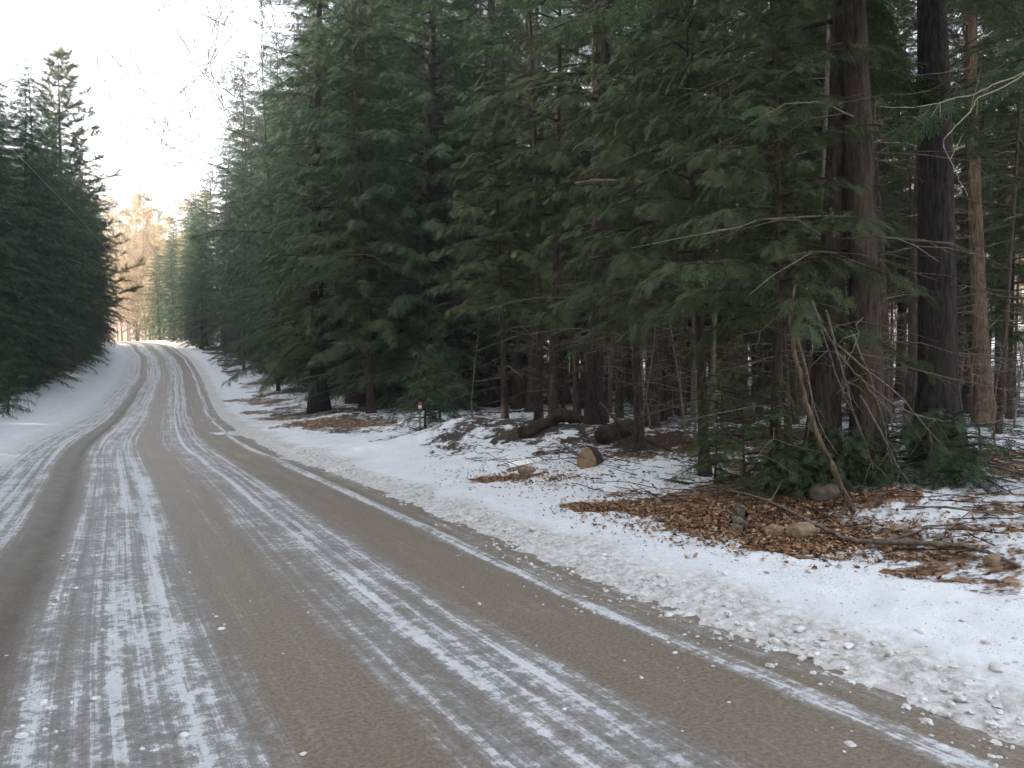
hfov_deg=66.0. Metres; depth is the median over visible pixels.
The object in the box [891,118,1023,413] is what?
young hemlock
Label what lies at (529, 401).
hemlock tree
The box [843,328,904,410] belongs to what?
bare sapling
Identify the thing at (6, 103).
hemlock tree
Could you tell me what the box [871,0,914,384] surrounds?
slender tree
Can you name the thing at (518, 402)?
hemlock tree
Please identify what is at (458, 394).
slender tree
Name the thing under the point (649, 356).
bare sapling
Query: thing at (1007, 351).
bare sapling
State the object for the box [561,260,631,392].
hemlock tree
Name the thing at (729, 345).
hemlock tree
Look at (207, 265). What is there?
hemlock tree
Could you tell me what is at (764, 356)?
hemlock tree
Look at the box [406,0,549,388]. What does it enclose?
hemlock tree
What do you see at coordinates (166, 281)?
hemlock tree
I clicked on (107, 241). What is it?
hardwood tree
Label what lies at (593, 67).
slender tree
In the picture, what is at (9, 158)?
hemlock tree
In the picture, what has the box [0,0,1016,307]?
sky
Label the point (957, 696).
slush lumps
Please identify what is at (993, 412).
bare sapling
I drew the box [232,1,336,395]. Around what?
hemlock tree
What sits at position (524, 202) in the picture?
slender tree
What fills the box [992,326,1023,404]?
bare sapling
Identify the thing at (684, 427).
bare sapling
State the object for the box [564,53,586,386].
hemlock tree
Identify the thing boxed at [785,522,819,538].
rock
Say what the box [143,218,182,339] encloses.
hemlock tree
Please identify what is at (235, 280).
hemlock tree
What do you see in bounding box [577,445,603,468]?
cut log
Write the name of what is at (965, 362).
bare sapling
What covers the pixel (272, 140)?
hemlock tree
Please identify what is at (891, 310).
slender tree
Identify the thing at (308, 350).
hemlock tree
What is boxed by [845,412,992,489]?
hemlock seedling
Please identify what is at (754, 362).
bare sapling
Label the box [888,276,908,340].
hemlock tree
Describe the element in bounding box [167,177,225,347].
hemlock tree
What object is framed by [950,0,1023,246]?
hemlock tree
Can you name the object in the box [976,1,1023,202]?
hemlock tree
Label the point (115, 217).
hardwood tree
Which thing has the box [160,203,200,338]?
hemlock tree
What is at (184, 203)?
hardwood tree
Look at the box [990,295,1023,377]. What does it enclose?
bare sapling
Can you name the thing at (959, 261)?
hemlock tree
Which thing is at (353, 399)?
hemlock tree
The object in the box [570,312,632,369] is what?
hemlock tree
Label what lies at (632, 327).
bare sapling
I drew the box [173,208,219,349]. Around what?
hemlock tree
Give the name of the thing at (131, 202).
hardwood tree
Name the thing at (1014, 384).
slender tree
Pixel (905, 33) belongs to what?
slender tree
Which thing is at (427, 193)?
hemlock tree
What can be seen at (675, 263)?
slender tree
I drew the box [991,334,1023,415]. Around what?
bare sapling
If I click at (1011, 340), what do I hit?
bare sapling
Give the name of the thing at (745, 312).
hemlock tree
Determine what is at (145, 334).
hardwood tree
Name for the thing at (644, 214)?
slender tree
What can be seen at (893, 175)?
hemlock tree
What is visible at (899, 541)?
fallen branch
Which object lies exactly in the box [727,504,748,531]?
stack of rocks
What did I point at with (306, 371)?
hemlock tree
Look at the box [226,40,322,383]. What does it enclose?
hemlock tree
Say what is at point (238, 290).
hemlock tree
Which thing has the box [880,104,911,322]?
slender tree
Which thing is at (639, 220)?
hemlock tree
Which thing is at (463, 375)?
hemlock tree
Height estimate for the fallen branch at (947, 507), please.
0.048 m
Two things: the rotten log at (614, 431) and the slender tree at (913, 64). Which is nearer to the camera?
the rotten log at (614, 431)
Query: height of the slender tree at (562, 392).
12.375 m
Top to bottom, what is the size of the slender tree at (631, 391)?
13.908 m
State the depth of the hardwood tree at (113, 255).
131.19 m
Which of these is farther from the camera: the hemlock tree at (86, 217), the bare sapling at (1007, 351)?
the hemlock tree at (86, 217)
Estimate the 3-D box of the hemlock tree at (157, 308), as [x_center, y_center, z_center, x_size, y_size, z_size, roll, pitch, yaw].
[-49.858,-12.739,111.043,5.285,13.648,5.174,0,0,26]
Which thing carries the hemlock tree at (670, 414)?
on the ground
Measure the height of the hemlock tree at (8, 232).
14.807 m
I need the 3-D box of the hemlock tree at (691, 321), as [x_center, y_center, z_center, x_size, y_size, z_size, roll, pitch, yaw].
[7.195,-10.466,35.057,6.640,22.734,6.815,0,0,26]
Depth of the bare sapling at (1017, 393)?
15.48 m
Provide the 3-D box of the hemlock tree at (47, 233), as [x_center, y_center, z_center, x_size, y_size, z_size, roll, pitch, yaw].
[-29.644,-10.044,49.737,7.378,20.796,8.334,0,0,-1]
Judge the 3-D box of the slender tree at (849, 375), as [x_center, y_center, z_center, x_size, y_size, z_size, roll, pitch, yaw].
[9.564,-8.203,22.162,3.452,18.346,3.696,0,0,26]
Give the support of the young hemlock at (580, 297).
on the ground
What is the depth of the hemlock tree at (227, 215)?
77.25 m
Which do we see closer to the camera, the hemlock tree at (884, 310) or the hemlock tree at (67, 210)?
the hemlock tree at (884, 310)
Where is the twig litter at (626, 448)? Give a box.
[370,398,1023,557]
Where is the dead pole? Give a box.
[788,284,856,512]
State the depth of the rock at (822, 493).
8.49 m
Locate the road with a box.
[0,341,1023,767]
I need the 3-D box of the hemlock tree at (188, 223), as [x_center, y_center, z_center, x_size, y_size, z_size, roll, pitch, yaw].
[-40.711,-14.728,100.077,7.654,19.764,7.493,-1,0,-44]
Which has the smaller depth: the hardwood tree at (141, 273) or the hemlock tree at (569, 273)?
the hemlock tree at (569, 273)
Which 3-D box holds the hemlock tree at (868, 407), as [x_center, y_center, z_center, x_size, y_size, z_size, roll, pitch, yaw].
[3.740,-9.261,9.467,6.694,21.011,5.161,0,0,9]
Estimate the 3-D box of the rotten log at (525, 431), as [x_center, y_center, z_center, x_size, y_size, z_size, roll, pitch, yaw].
[0.659,0.797,16.103,0.298,0.604,1.454,0,0,42]
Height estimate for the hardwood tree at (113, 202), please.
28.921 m
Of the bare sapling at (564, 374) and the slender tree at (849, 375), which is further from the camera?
the bare sapling at (564, 374)
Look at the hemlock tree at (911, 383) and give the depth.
13.88 m
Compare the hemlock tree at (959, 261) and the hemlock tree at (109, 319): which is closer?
the hemlock tree at (959, 261)
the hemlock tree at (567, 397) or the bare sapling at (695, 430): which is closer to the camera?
the bare sapling at (695, 430)
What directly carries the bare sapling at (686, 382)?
on the ground
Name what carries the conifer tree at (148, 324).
on the ground
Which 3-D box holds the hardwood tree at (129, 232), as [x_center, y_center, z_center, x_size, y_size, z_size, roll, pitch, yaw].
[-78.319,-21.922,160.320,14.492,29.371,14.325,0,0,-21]
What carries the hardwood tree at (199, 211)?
on the ground
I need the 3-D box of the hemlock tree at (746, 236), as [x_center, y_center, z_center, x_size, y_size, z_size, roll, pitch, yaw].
[8.460,-7.184,23.556,5.486,16.314,5.729,0,0,35]
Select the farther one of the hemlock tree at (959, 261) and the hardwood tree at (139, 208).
the hardwood tree at (139, 208)
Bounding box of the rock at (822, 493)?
[807,483,841,501]
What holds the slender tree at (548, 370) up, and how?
on the ground
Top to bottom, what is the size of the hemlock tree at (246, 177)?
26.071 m
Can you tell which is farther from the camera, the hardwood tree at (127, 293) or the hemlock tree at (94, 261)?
the hardwood tree at (127, 293)
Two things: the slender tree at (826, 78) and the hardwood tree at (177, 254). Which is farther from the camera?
the hardwood tree at (177, 254)
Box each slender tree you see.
[403,50,471,383]
[435,17,489,404]
[437,16,497,404]
[475,0,589,419]
[480,40,572,380]
[502,39,544,384]
[508,7,583,405]
[518,35,588,388]
[519,0,671,382]
[523,63,589,407]
[542,1,652,422]
[545,0,673,386]
[549,0,655,417]
[565,83,648,412]
[585,43,648,411]
[590,133,645,403]
[595,8,709,364]
[604,233,641,399]
[617,14,676,387]
[620,1,732,420]
[642,0,761,422]
[665,0,771,426]
[669,0,893,440]
[687,11,746,403]
[721,1,822,412]
[726,1,911,382]
[734,3,850,424]
[754,5,896,366]
[779,0,966,387]
[810,11,916,411]
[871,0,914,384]
[873,3,1022,381]
[874,6,960,397]
[877,0,986,382]
[878,6,998,375]
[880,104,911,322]
[884,6,1018,370]
[886,158,907,367]
[899,5,1023,377]
[902,16,1017,360]
[911,0,1022,409]
[947,1,1023,434]
[954,15,1023,386]
[1008,236,1022,397]
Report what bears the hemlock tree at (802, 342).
on the ground
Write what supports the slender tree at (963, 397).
on the ground
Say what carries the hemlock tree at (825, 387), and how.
on the ground
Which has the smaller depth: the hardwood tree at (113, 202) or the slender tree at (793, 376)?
the slender tree at (793, 376)
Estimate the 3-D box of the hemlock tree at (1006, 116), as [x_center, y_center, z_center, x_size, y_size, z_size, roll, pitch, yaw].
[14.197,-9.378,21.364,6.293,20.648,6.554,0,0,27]
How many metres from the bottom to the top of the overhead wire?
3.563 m
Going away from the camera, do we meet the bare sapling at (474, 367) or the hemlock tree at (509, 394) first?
the bare sapling at (474, 367)
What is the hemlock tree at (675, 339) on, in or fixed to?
on the ground
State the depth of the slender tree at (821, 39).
16.23 m
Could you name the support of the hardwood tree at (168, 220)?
on the ground
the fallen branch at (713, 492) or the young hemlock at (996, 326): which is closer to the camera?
the fallen branch at (713, 492)
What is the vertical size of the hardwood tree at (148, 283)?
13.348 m
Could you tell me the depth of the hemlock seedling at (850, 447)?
8.67 m
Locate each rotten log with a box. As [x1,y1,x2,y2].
[517,408,567,437]
[551,408,583,423]
[594,418,633,444]
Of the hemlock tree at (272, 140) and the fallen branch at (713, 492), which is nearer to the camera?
the fallen branch at (713, 492)
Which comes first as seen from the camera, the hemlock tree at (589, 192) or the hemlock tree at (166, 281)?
the hemlock tree at (589, 192)
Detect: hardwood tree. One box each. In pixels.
[91,199,125,331]
[101,193,140,324]
[101,211,144,340]
[105,238,142,340]
[106,210,158,338]
[108,205,146,340]
[109,187,175,339]
[109,195,154,340]
[112,230,155,340]
[113,257,144,340]
[120,196,201,329]
[122,261,166,340]
[131,237,169,338]
[132,212,189,323]
[135,254,170,333]
[136,269,162,339]
[137,203,175,338]
[143,191,219,287]
[154,235,187,301]
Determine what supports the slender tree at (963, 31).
on the ground
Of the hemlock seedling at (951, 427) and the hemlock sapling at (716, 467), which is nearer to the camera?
the hemlock seedling at (951, 427)
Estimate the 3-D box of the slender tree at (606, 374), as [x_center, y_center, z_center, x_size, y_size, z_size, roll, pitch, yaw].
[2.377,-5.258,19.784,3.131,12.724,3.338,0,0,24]
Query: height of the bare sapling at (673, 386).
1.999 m
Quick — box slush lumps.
[1,444,1023,766]
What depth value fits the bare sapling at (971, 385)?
17.91 m
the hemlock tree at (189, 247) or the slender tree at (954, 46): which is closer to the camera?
the slender tree at (954, 46)
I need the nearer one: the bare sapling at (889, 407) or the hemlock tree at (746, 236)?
the bare sapling at (889, 407)
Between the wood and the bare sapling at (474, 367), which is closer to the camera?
the bare sapling at (474, 367)
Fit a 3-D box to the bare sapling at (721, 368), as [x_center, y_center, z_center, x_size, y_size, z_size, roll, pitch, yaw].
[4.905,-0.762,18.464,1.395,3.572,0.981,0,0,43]
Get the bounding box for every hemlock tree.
[0,55,105,385]
[0,64,46,397]
[0,73,95,391]
[0,78,22,328]
[0,84,18,149]
[0,108,19,342]
[0,118,110,374]
[0,120,59,394]
[2,147,101,382]
[6,103,120,370]
[55,166,116,366]
[57,175,117,363]
[66,135,135,360]
[69,197,123,355]
[85,190,121,354]
[88,167,133,345]
[93,208,121,342]
[138,246,170,340]
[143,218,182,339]
[151,238,183,341]
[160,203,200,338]
[162,192,217,342]
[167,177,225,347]
[171,230,214,345]
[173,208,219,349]
[174,197,207,330]
[175,122,239,349]
[185,52,266,357]
[189,0,407,413]
[197,165,244,351]
[199,92,269,365]
[203,177,244,357]
[209,35,304,377]
[211,101,285,368]
[221,59,291,368]
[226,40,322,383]
[231,0,482,412]
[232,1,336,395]
[246,22,331,379]
[252,0,433,403]
[262,0,472,413]
[273,32,393,400]
[290,0,567,412]
[290,9,464,394]
[328,0,630,406]
[337,0,511,397]
[399,59,468,398]
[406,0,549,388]
[430,0,568,409]
[432,40,498,396]
[440,0,562,401]
[442,0,648,422]
[450,0,764,424]
[453,0,620,396]
[456,0,589,411]
[485,0,646,407]
[512,88,646,413]
[515,0,800,426]
[521,1,629,400]
[526,0,1023,489]
[544,27,620,384]
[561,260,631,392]
[561,273,632,388]
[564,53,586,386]
[565,1,784,409]
[568,226,648,398]
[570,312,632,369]
[572,1,740,417]
[577,0,896,423]
[604,0,1023,482]
[608,52,720,394]
[614,1,795,415]
[619,224,692,395]
[625,10,713,387]
[629,216,742,402]
[678,0,960,415]
[690,186,774,380]
[705,319,721,379]
[706,198,769,381]
[712,55,787,399]
[715,2,897,398]
[738,0,970,423]
[739,8,816,404]
[744,0,1023,473]
[744,59,820,401]
[747,0,1023,433]
[748,58,809,387]
[758,77,822,389]
[770,7,997,389]
[783,50,960,403]
[816,49,962,389]
[873,0,1023,427]
[877,29,915,286]
[878,7,965,399]
[881,0,1023,381]
[881,1,1023,404]
[887,51,972,375]
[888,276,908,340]
[891,3,1023,395]
[906,6,1023,362]
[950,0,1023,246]
[954,29,1023,381]
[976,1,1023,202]
[979,79,1023,394]
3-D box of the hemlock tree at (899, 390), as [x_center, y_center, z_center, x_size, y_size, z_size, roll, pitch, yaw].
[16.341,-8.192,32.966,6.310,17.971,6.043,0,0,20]
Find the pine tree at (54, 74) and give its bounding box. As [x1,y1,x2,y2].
[5,44,146,359]
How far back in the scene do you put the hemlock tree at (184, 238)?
107.62 m
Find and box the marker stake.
[418,402,421,429]
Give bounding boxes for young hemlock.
[419,16,585,418]
[527,0,774,451]
[577,0,849,476]
[617,0,942,494]
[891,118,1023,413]
[956,118,1023,419]
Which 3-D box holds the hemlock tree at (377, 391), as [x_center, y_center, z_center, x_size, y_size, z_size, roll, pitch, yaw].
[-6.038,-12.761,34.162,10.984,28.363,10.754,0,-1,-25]
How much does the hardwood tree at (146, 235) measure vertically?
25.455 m
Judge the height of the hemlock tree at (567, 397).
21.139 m
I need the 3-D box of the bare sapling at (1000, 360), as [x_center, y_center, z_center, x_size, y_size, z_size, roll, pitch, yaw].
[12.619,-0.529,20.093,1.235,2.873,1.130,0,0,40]
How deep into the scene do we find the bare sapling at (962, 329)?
18.39 m
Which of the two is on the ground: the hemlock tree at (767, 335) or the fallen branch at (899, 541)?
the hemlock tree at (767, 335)
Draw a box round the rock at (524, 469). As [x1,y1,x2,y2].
[518,466,535,473]
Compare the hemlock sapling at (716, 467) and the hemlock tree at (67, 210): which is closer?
the hemlock sapling at (716, 467)
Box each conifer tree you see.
[124,291,146,340]
[132,272,157,339]
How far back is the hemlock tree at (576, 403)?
23.92 m
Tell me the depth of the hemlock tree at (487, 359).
32.90 m
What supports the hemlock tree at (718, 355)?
on the ground
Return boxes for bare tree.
[16,34,285,369]
[50,0,404,390]
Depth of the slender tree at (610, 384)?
25.91 m
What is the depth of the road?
4.85 m
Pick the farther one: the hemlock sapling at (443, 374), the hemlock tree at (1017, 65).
the hemlock sapling at (443, 374)
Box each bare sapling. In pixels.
[456,318,489,416]
[561,332,572,403]
[608,334,632,391]
[611,335,679,427]
[616,299,680,411]
[617,211,670,376]
[646,208,709,444]
[647,298,710,435]
[660,341,687,422]
[668,352,685,413]
[676,343,690,411]
[706,300,751,407]
[739,326,768,404]
[792,293,899,415]
[842,305,901,401]
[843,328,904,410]
[882,313,905,429]
[887,280,906,385]
[908,332,996,418]
[957,275,972,387]
[957,294,972,377]
[957,306,997,399]
[958,301,1021,455]
[962,243,1023,427]
[969,336,1022,442]
[986,260,1022,407]
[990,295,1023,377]
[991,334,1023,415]
[992,314,1022,405]
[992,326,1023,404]
[1001,300,1023,395]
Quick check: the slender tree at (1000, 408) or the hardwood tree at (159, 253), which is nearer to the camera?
the slender tree at (1000, 408)
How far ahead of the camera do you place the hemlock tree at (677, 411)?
22.32 m
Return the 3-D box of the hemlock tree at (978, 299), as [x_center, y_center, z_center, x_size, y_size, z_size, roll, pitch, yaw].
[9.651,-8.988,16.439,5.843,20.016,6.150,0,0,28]
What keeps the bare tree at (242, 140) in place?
on the ground
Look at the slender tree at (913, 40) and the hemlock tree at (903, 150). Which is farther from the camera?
the hemlock tree at (903, 150)
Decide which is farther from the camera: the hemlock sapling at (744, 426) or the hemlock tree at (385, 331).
the hemlock tree at (385, 331)
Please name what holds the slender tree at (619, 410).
on the ground
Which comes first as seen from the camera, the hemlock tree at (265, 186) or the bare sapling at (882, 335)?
the bare sapling at (882, 335)
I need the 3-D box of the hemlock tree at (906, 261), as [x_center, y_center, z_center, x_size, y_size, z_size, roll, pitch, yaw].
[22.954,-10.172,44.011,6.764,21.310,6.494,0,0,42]
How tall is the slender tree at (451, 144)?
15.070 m
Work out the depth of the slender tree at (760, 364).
22.01 m
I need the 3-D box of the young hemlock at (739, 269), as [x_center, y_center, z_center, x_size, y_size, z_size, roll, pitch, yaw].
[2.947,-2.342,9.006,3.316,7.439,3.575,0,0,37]
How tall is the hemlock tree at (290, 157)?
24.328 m
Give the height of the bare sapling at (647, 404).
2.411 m
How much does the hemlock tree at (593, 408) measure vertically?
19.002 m
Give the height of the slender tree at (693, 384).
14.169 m
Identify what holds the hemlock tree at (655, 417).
on the ground
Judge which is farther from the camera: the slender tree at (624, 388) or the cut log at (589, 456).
the slender tree at (624, 388)
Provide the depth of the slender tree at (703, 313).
25.78 m
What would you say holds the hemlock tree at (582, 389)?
on the ground
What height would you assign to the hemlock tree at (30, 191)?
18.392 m
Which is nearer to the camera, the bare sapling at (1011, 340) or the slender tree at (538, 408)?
the bare sapling at (1011, 340)
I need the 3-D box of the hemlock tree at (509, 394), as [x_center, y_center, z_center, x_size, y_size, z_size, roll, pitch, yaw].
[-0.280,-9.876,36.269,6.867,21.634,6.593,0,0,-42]
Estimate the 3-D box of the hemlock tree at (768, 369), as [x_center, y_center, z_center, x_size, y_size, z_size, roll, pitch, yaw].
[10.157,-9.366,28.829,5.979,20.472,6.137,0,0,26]
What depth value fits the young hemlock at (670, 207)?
11.01 m
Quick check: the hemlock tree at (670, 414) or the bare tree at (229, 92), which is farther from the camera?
the bare tree at (229, 92)
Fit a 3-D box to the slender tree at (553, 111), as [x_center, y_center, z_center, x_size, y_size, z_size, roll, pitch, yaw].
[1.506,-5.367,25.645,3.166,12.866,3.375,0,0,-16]
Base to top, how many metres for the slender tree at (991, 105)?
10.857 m
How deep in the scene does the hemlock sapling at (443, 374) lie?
22.43 m
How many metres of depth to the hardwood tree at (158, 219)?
173.70 m
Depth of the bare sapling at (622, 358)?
28.29 m
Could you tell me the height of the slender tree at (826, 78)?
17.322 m
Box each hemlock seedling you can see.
[740,435,857,499]
[777,426,931,505]
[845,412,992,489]
[871,407,1023,495]
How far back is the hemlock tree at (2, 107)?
61.43 m
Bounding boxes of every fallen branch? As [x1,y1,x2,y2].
[599,402,672,450]
[689,486,744,493]
[728,480,1020,567]
[905,505,1023,512]
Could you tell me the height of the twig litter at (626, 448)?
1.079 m
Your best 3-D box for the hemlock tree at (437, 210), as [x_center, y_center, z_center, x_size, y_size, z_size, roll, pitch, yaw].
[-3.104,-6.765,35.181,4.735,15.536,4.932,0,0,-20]
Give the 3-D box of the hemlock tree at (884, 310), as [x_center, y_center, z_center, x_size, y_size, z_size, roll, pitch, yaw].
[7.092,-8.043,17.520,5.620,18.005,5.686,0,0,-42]
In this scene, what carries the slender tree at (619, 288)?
on the ground
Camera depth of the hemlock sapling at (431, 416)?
20.58 m
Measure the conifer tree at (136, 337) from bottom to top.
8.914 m
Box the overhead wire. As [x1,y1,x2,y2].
[0,140,131,283]
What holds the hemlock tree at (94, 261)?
on the ground
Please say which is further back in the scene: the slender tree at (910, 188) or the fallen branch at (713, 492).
the slender tree at (910, 188)
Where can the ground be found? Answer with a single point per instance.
(978, 589)
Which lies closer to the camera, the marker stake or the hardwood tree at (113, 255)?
the marker stake
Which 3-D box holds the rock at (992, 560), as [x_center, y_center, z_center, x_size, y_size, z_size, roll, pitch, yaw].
[3.659,1.353,6.000,0.144,0.109,0.129,0,0,-23]
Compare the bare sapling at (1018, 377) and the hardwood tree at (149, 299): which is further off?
the hardwood tree at (149, 299)
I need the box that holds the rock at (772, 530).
[765,523,783,536]
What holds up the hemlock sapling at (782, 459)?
on the leaf litter at (720, 523)
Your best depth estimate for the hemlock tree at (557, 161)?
18.42 m
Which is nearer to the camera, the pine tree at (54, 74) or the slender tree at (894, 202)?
the slender tree at (894, 202)
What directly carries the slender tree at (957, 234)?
on the ground
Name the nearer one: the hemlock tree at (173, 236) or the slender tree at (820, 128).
the slender tree at (820, 128)
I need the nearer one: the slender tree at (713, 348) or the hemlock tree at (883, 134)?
the slender tree at (713, 348)
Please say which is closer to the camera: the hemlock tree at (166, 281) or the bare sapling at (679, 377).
the bare sapling at (679, 377)
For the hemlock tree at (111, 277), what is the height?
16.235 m
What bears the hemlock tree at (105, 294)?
on the ground
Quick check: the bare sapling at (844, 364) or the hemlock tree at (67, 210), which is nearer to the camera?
the bare sapling at (844, 364)
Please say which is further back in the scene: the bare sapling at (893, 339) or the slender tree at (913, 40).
the bare sapling at (893, 339)
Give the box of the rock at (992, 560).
[982,554,1002,566]
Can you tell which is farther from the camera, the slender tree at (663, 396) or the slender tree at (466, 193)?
the slender tree at (466, 193)
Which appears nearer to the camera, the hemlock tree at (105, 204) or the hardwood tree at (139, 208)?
the hemlock tree at (105, 204)
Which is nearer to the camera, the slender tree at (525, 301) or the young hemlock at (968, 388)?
the young hemlock at (968, 388)
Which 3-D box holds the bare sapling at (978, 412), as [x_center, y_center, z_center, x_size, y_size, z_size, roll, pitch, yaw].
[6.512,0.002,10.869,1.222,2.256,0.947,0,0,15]
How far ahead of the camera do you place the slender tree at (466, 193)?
34.20 m
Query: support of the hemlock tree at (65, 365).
on the ground
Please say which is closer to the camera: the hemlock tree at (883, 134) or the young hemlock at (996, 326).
the young hemlock at (996, 326)
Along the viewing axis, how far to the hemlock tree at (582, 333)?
33.54 m
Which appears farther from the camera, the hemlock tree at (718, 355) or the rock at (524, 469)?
the hemlock tree at (718, 355)
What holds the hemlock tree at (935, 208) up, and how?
on the ground
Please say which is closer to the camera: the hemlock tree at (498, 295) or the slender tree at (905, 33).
the slender tree at (905, 33)
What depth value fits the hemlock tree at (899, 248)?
27.81 m
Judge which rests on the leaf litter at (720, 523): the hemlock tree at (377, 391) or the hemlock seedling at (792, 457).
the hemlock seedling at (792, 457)
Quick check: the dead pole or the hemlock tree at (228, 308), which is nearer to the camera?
the dead pole
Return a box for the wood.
[620,145,1021,359]
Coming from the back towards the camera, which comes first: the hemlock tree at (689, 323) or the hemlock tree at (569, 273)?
the hemlock tree at (569, 273)
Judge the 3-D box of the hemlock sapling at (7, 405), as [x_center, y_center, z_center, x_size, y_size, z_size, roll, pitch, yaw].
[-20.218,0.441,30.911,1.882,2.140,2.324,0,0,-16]
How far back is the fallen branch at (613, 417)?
14.69 m
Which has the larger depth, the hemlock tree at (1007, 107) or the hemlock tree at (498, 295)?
the hemlock tree at (498, 295)
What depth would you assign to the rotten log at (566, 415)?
16.33 m
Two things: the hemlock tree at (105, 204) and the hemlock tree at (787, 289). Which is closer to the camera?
the hemlock tree at (787, 289)
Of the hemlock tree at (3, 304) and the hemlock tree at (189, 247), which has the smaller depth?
the hemlock tree at (3, 304)
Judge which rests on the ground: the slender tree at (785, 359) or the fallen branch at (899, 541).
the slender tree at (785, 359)
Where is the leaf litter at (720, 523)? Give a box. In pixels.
[261,412,1023,603]
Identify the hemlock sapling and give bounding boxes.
[0,337,40,412]
[0,373,31,418]
[380,342,466,430]
[406,341,480,422]
[659,366,760,484]
[676,325,800,497]
[706,375,819,505]
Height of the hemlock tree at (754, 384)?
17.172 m
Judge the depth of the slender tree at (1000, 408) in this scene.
13.27 m
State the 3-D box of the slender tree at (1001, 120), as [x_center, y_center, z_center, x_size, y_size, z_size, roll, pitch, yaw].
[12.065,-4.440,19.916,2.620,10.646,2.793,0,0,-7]
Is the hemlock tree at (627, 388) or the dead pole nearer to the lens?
the dead pole
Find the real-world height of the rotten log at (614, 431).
0.506 m
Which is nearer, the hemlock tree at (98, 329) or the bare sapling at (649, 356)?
the bare sapling at (649, 356)
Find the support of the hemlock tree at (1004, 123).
on the ground
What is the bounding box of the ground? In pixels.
[0,255,1023,746]
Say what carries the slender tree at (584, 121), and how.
on the ground
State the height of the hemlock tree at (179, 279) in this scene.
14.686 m
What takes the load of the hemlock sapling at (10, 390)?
on the ground
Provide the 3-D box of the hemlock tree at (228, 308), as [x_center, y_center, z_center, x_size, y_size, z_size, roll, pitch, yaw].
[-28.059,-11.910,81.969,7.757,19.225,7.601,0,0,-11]
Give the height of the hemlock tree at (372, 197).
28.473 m
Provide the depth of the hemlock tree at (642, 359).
43.57 m
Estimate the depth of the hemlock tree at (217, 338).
86.82 m
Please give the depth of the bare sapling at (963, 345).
19.83 m
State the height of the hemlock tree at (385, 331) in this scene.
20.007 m
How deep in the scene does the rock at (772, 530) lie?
7.37 m
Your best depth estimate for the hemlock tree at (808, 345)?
40.74 m
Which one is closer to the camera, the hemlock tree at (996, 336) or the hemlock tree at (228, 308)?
the hemlock tree at (996, 336)
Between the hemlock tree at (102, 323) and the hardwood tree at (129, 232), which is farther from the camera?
the hardwood tree at (129, 232)
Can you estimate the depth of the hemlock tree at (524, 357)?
39.03 m
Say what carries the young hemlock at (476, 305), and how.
on the ground
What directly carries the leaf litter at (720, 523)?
on the ground

